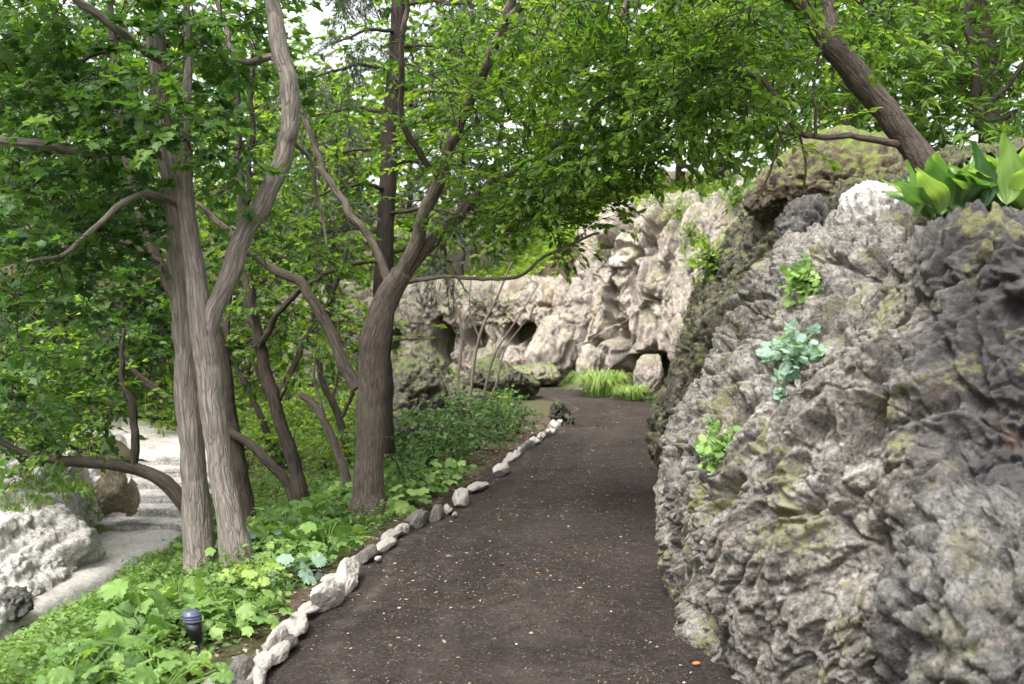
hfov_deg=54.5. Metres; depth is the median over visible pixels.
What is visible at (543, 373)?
cliff rock
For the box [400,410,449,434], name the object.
shrub
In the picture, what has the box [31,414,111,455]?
undergrowth
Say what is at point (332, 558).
leafy plant
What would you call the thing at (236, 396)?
bank shrub
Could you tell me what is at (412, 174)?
distant tree
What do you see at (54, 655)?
leafy plant
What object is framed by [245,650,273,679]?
edging stone
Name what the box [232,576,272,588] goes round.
leafy plant
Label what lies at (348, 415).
light shrub
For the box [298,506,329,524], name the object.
leafy plant
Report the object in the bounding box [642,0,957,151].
distant tree
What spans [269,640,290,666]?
edging stone
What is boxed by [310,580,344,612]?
edging stone
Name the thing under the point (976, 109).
feathery tree
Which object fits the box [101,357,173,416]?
bank shrub
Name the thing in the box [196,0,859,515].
elm tree
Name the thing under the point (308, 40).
distant tree
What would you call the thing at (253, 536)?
leafy plant
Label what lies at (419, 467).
leafy plant
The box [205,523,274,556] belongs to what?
leafy plant
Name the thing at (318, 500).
leafy plant
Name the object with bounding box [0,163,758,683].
ground
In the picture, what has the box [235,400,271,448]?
light shrub
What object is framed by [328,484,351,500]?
leafy plant
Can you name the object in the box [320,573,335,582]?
edging stone
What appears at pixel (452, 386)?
garden boulder
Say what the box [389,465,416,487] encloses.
leafy plant
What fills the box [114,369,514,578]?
undergrowth
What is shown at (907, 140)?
leaning tree
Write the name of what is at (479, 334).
bare shrub
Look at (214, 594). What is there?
leafy plant
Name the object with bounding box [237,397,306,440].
light shrub
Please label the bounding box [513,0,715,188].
broadleaf tree
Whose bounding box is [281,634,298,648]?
edging stone
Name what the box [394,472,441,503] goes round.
leafy plant
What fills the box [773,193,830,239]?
crest rock
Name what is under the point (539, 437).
edging stone
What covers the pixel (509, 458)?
edging stone
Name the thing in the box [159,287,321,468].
slim tree
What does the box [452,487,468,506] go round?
edging stone
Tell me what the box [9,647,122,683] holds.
leafy plant
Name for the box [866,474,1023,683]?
tufa boulder
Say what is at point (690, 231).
ledge plant
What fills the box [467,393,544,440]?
shrub
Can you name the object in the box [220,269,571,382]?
cliff
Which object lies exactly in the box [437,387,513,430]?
shrub
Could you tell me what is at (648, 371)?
white boulder
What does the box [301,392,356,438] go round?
light shrub
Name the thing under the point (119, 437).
bank rock
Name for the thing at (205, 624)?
leafy plant
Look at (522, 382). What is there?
garden boulder
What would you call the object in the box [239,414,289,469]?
light shrub
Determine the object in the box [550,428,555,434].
edging stone
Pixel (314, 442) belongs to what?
light shrub
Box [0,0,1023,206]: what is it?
sky
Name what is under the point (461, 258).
broadleaf tree
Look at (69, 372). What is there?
bank shrub
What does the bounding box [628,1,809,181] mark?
distant tree
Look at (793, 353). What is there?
columbine plant
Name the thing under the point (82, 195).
distant tree
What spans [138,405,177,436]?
bank shrub
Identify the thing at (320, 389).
light shrub
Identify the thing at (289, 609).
leafy plant
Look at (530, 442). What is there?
edging stone
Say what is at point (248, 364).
bank shrub
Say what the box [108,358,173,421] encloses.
bank shrub
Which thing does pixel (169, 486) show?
tree
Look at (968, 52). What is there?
broadleaf tree
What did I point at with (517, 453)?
edging stone
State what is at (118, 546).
path
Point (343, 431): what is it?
shrub
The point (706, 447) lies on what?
fern plant
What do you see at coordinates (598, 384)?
grass tuft
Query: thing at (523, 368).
cliff rock
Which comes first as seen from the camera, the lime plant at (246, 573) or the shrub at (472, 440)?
the lime plant at (246, 573)
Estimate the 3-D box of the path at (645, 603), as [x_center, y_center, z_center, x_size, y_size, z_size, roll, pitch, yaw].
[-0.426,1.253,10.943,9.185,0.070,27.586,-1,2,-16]
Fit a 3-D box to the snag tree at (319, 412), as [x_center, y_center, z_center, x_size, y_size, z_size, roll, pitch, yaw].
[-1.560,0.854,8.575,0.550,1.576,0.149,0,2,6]
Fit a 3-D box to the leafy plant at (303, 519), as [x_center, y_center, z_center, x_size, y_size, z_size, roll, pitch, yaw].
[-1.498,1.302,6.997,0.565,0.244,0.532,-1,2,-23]
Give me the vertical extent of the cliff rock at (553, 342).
1.704 m
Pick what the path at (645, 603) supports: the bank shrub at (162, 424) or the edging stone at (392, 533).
the edging stone at (392, 533)
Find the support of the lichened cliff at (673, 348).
on the ground at (538, 405)
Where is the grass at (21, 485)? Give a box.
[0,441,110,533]
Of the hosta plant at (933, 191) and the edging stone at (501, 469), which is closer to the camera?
the hosta plant at (933, 191)
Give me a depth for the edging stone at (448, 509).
7.76 m
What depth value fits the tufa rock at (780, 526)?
3.92 m
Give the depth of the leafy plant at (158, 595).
5.03 m
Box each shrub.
[1,314,78,369]
[3,355,126,421]
[4,341,83,415]
[35,316,138,374]
[66,320,169,377]
[69,316,174,412]
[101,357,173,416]
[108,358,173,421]
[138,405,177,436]
[145,381,249,428]
[232,326,297,387]
[232,366,266,422]
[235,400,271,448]
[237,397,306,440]
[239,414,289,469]
[242,375,319,425]
[248,407,337,462]
[263,379,351,440]
[289,367,356,418]
[296,423,355,468]
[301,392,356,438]
[307,428,356,471]
[321,390,357,423]
[338,411,415,451]
[348,419,447,467]
[383,448,455,494]
[393,402,482,467]
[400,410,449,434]
[408,390,497,438]
[415,416,501,460]
[424,262,537,429]
[434,401,517,452]
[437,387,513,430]
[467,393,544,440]
[470,386,522,424]
[497,403,546,432]
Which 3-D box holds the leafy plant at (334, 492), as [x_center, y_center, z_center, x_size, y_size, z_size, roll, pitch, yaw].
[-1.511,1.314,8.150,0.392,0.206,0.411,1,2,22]
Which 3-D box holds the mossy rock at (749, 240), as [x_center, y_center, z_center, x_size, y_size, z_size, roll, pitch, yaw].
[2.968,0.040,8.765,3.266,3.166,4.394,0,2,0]
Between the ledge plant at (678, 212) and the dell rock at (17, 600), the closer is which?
the dell rock at (17, 600)
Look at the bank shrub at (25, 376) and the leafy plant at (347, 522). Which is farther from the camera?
the bank shrub at (25, 376)
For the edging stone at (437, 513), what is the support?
on the ground at (538, 405)
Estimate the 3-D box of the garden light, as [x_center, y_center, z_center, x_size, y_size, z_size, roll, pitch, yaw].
[-1.496,1.411,4.658,0.091,0.318,0.092,1,2,32]
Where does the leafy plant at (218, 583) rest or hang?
on the ground at (538, 405)
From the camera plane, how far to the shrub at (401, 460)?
8.63 m
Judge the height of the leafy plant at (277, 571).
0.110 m
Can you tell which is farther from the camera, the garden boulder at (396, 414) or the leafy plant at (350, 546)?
the garden boulder at (396, 414)
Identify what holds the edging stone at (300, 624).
on the path at (645, 603)
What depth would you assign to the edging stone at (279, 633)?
4.62 m
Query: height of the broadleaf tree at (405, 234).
6.083 m
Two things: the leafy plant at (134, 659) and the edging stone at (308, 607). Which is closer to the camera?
the leafy plant at (134, 659)
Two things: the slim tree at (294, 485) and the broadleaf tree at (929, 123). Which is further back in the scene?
the broadleaf tree at (929, 123)
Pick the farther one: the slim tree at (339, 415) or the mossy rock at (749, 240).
the slim tree at (339, 415)
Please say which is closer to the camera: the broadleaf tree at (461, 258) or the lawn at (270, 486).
the lawn at (270, 486)
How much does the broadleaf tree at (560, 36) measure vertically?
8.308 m
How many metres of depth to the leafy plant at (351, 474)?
9.24 m
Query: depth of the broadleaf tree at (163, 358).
26.84 m
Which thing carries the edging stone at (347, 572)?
on the ground at (538, 405)
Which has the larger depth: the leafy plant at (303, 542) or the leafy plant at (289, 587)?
the leafy plant at (303, 542)
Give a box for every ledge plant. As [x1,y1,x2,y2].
[579,232,615,260]
[627,173,680,233]
[656,188,690,232]
[668,168,724,203]
[675,228,731,285]
[677,216,696,248]
[710,176,745,217]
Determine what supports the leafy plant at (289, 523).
on the ground at (538, 405)
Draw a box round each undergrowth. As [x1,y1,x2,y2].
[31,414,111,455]
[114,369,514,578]
[271,176,749,322]
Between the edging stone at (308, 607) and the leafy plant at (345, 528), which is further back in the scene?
the leafy plant at (345, 528)
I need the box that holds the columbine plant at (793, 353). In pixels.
[755,319,827,381]
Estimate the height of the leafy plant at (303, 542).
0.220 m
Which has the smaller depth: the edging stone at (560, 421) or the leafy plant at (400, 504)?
the leafy plant at (400, 504)
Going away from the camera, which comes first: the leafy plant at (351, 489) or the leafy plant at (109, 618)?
the leafy plant at (109, 618)
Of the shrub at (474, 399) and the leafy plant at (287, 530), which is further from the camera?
the shrub at (474, 399)
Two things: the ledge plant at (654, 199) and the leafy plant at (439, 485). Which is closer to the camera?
the leafy plant at (439, 485)
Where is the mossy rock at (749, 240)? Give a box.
[645,136,1023,471]
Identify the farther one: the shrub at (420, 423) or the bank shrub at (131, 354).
the bank shrub at (131, 354)
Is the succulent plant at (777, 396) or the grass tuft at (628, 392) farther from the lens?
the grass tuft at (628, 392)
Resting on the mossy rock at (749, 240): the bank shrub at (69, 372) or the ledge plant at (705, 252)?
the ledge plant at (705, 252)
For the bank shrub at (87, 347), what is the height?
1.770 m
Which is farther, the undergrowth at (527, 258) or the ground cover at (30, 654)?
the undergrowth at (527, 258)
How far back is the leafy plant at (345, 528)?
6.58 m
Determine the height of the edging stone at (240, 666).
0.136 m
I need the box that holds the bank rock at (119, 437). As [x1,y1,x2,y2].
[63,430,126,444]
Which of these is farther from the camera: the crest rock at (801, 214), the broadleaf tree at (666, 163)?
the broadleaf tree at (666, 163)
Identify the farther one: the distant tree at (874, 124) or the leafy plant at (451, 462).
the distant tree at (874, 124)
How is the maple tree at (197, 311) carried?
on the ground at (538, 405)
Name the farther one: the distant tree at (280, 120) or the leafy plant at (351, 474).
the distant tree at (280, 120)
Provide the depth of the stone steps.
12.40 m
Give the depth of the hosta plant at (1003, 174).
4.08 m
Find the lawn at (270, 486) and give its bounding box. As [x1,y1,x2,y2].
[0,464,353,649]
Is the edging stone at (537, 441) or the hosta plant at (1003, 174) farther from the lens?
the edging stone at (537, 441)
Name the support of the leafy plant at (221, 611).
on the ground at (538, 405)
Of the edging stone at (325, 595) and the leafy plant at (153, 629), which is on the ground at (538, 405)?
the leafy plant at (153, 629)
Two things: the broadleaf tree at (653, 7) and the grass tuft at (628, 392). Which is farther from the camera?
the broadleaf tree at (653, 7)
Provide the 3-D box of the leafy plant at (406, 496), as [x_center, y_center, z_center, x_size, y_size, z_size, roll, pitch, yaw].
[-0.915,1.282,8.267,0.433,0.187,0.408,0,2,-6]
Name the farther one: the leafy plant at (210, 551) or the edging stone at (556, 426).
the edging stone at (556, 426)
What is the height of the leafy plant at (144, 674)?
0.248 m
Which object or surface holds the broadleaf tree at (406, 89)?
on the ground at (538, 405)
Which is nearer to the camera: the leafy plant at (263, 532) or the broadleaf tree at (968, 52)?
the leafy plant at (263, 532)
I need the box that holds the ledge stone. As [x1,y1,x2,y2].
[609,257,628,267]
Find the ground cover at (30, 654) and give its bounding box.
[0,434,466,683]
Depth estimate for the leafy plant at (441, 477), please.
9.12 m
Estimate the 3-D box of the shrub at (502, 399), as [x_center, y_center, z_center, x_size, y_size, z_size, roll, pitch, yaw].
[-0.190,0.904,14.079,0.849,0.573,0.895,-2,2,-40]
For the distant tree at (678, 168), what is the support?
on the ground at (538, 405)
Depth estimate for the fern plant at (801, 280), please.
4.58 m
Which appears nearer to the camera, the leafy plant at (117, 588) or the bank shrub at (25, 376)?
the leafy plant at (117, 588)
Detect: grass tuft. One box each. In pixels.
[562,368,633,396]
[611,383,650,400]
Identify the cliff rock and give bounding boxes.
[513,365,530,373]
[524,314,577,384]
[526,362,561,384]
[576,343,604,389]
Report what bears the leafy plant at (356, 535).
on the ground at (538, 405)
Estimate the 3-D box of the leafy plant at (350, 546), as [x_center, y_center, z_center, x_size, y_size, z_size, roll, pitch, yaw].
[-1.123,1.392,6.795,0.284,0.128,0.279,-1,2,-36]
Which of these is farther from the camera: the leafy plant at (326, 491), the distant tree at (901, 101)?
the distant tree at (901, 101)
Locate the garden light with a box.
[181,609,202,655]
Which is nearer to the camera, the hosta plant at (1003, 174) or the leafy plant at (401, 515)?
the hosta plant at (1003, 174)
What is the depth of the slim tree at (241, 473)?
9.71 m
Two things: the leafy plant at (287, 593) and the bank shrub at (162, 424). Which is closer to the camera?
the leafy plant at (287, 593)
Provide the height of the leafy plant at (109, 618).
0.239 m
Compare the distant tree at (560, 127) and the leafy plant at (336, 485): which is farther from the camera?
the distant tree at (560, 127)
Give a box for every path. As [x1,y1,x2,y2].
[0,417,205,639]
[163,380,741,683]
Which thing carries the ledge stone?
attached to the tall cliff at (624, 319)
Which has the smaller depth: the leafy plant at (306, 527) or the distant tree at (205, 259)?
the leafy plant at (306, 527)
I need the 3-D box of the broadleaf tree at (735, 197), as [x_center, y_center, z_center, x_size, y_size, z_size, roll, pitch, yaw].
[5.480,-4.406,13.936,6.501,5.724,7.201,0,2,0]
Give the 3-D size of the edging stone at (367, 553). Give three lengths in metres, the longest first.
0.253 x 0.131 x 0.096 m
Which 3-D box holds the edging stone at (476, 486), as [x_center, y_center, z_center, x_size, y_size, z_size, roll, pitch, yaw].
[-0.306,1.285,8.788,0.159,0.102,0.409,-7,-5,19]
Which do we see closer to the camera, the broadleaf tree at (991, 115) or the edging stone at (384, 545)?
the edging stone at (384, 545)
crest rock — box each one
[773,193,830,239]
[835,179,902,226]
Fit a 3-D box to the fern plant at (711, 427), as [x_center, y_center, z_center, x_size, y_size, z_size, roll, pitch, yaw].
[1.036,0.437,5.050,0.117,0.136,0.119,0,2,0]
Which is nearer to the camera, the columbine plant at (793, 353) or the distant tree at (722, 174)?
the columbine plant at (793, 353)
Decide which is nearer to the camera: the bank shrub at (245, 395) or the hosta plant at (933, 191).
the hosta plant at (933, 191)
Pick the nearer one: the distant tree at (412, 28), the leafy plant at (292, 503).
the leafy plant at (292, 503)
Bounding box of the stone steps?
[97,453,211,532]
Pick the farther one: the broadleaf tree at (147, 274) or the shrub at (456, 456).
the broadleaf tree at (147, 274)
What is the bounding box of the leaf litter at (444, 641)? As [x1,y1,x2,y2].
[289,406,690,683]
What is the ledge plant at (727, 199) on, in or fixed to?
on the tall cliff at (624, 319)
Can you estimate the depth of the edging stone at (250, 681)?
4.14 m
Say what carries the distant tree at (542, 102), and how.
on the ground at (538, 405)
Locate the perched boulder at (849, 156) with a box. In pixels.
[742,125,906,222]
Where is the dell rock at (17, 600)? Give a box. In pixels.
[0,585,33,622]
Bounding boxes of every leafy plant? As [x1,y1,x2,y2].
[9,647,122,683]
[31,628,127,683]
[63,639,203,683]
[74,586,198,631]
[78,610,180,656]
[81,579,231,646]
[88,626,177,670]
[93,632,211,683]
[102,649,234,683]
[120,579,206,614]
[130,644,197,665]
[131,579,208,632]
[136,571,224,605]
[143,603,224,638]
[179,599,235,635]
[183,585,253,620]
[195,597,292,638]
[202,566,228,578]
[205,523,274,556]
[206,577,239,590]
[216,588,287,624]
[227,560,265,569]
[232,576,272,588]
[236,585,280,599]
[247,506,319,527]
[247,526,282,552]
[250,516,295,545]
[251,526,299,563]
[251,599,292,614]
[256,509,331,533]
[256,524,330,551]
[258,591,293,604]
[260,552,326,586]
[262,526,330,556]
[263,494,330,516]
[264,521,297,544]
[266,573,307,591]
[275,563,295,575]
[277,493,343,519]
[279,544,337,570]
[288,521,373,557]
[293,518,371,552]
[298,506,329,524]
[311,490,345,507]
[322,489,341,505]
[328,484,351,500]
[329,481,342,495]
[334,510,365,522]
[335,469,353,483]
[335,519,354,525]
[336,537,364,552]
[339,480,393,495]
[339,482,352,506]
[346,531,363,540]
[354,519,380,533]
[359,515,390,526]
[365,514,390,520]
[384,463,426,486]
[384,476,417,494]
[384,484,394,493]
[384,484,424,501]
[384,507,410,516]
[385,463,416,488]
[386,484,432,515]
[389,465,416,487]
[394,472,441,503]
[412,473,458,491]
[417,472,444,494]
[419,471,443,487]
[423,457,465,487]
[429,457,476,475]
[430,462,458,480]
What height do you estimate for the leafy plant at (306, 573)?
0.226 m
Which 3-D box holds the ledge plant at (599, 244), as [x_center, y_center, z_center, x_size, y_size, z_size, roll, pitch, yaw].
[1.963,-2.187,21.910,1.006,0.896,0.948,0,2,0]
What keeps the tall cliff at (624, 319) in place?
on the ground at (538, 405)
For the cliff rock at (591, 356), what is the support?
on the ground at (538, 405)
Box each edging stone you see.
[201,674,224,683]
[227,654,254,683]
[235,677,253,683]
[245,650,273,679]
[251,665,265,683]
[262,625,288,650]
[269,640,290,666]
[279,616,300,636]
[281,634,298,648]
[290,611,308,633]
[298,601,320,615]
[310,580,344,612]
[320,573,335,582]
[334,555,359,595]
[355,544,378,565]
[374,556,380,560]
[376,536,396,553]
[380,529,400,540]
[394,523,409,535]
[408,509,429,528]
[429,504,443,521]
[444,503,452,514]
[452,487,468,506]
[467,481,488,493]
[492,463,509,477]
[502,454,515,462]
[513,449,520,458]
[519,443,528,451]
[524,440,532,448]
[529,436,540,444]
[537,433,542,441]
[545,428,551,435]
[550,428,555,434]
[552,423,558,430]
[556,419,562,425]
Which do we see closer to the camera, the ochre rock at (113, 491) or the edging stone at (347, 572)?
the edging stone at (347, 572)
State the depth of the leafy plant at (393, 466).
8.76 m
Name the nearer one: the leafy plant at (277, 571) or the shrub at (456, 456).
the leafy plant at (277, 571)
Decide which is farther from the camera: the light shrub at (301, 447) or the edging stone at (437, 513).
the light shrub at (301, 447)
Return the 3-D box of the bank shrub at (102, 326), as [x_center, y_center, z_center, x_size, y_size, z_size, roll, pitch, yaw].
[-8.572,0.189,21.666,2.501,1.712,2.184,0,2,-5]
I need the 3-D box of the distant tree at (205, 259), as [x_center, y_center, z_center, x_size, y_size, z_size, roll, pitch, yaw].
[-11.541,-4.886,31.480,9.410,10.660,9.349,-1,2,-22]
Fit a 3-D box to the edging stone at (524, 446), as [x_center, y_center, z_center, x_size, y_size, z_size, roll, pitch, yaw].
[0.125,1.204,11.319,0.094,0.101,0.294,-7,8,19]
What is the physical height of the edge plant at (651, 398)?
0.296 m
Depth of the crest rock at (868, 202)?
4.88 m
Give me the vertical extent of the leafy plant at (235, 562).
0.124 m
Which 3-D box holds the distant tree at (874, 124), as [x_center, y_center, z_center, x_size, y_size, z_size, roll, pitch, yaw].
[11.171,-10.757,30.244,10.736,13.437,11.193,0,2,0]
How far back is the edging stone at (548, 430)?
12.53 m
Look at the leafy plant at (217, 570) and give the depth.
6.18 m
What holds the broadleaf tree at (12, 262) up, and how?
on the ground at (538, 405)
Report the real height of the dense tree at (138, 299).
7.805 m
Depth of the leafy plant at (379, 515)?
7.71 m
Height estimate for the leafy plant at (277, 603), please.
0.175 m
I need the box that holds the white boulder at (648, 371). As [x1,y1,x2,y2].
[633,354,663,395]
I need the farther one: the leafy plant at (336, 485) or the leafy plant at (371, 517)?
the leafy plant at (336, 485)
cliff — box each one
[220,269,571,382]
[560,174,756,384]
[669,210,743,362]
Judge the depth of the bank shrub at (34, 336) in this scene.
22.71 m
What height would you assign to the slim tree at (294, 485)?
4.489 m
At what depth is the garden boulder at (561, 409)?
13.76 m
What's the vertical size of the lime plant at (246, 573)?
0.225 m
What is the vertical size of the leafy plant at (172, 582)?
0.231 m
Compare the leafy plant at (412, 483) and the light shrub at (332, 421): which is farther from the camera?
the light shrub at (332, 421)
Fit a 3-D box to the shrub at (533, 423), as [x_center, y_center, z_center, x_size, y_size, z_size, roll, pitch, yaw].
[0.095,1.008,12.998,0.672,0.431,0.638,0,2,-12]
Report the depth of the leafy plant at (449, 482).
8.93 m
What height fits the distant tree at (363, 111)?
8.815 m
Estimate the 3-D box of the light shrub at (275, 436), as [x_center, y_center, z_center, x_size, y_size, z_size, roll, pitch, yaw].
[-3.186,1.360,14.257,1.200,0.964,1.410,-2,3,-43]
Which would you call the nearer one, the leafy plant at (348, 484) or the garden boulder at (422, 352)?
the leafy plant at (348, 484)
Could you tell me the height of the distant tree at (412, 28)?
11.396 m
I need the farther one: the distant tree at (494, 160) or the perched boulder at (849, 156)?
the distant tree at (494, 160)
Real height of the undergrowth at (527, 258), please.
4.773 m
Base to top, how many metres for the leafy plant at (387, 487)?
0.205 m
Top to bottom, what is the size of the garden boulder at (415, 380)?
1.326 m
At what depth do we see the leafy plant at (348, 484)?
8.21 m
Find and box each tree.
[0,0,166,320]
[0,0,230,307]
[0,0,279,471]
[0,0,324,522]
[0,0,343,574]
[0,0,378,422]
[0,30,111,328]
[0,295,181,517]
[2,16,300,323]
[17,40,319,371]
[53,68,409,502]
[121,0,401,292]
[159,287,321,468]
[192,74,473,298]
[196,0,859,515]
[196,46,376,280]
[197,127,470,380]
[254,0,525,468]
[257,50,456,278]
[259,295,367,467]
[267,0,562,266]
[298,350,351,488]
[306,0,588,274]
[333,10,599,275]
[364,0,670,224]
[377,17,610,254]
[459,0,664,214]
[466,0,821,198]
[468,2,651,170]
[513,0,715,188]
[538,0,824,188]
[568,0,820,189]
[574,0,950,200]
[579,0,840,187]
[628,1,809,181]
[640,0,1023,184]
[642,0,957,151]
[652,0,1023,214]
[691,0,1023,145]
[756,0,1023,154]
[758,3,1022,160]
[820,2,1023,63]
[865,4,1012,142]
[893,9,1023,123]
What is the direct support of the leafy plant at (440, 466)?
on the ground at (538, 405)
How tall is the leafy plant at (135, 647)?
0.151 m
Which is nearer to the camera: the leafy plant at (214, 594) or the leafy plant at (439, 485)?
the leafy plant at (214, 594)
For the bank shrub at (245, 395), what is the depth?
18.20 m
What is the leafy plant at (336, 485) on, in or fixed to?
on the ground at (538, 405)
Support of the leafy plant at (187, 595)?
on the ground at (538, 405)
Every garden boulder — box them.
[392,356,448,423]
[393,411,431,452]
[409,343,453,383]
[444,379,487,417]
[461,354,540,399]
[548,400,575,425]
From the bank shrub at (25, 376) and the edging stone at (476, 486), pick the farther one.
the bank shrub at (25, 376)
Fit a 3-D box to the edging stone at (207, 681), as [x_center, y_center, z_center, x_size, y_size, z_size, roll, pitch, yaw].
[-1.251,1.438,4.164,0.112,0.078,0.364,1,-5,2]
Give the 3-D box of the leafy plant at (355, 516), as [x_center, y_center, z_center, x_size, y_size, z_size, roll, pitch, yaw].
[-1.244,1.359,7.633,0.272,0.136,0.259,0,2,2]
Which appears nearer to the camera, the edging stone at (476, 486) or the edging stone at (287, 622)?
the edging stone at (287, 622)
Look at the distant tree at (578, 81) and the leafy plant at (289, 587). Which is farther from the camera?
the distant tree at (578, 81)
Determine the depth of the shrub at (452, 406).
12.69 m
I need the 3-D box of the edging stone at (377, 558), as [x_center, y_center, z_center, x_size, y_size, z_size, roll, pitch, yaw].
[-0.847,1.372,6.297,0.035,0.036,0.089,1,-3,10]
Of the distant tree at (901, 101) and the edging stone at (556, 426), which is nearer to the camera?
the edging stone at (556, 426)
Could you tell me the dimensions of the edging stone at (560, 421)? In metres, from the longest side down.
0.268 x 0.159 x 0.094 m
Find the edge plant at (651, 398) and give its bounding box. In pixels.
[636,388,658,403]
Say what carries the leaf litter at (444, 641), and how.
on the path at (645, 603)
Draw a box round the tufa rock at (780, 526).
[653,199,1023,683]
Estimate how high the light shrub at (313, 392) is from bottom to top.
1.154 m
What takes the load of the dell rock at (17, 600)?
on the path at (118, 546)
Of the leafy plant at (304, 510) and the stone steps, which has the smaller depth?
the leafy plant at (304, 510)
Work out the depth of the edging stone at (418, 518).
7.32 m
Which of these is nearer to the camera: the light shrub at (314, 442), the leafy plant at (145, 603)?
the leafy plant at (145, 603)
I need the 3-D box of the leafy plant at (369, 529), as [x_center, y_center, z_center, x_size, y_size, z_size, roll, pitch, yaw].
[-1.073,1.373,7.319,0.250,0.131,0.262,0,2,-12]
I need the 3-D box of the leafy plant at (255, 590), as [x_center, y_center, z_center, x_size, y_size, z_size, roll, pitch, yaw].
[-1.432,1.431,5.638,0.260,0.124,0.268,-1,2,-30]
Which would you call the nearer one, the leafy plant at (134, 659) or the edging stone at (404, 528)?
the leafy plant at (134, 659)
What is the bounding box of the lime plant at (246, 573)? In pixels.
[216,559,292,590]
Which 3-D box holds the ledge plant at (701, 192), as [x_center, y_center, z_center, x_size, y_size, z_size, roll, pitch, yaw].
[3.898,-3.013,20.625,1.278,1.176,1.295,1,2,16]
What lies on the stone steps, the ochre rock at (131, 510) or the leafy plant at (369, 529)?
the ochre rock at (131, 510)
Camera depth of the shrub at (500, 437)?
11.32 m
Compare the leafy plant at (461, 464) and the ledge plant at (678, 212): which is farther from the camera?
the ledge plant at (678, 212)
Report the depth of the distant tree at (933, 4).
20.84 m
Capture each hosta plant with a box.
[879,151,991,219]
[944,133,1023,211]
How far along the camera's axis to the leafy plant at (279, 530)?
6.77 m
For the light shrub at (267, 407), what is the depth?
17.71 m
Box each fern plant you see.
[693,423,740,472]
[705,416,720,437]
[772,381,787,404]
[778,252,822,306]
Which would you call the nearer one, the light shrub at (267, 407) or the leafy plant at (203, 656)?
the leafy plant at (203, 656)
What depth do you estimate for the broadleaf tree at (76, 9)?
15.56 m
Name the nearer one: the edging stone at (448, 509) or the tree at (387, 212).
the edging stone at (448, 509)
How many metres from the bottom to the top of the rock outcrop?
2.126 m
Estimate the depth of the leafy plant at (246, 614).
4.86 m
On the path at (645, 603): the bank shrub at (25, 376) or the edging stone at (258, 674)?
the edging stone at (258, 674)
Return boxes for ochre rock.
[96,470,130,514]
[124,476,139,516]
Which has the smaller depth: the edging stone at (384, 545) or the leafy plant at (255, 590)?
the leafy plant at (255, 590)
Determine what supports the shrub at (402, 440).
on the ground at (538, 405)

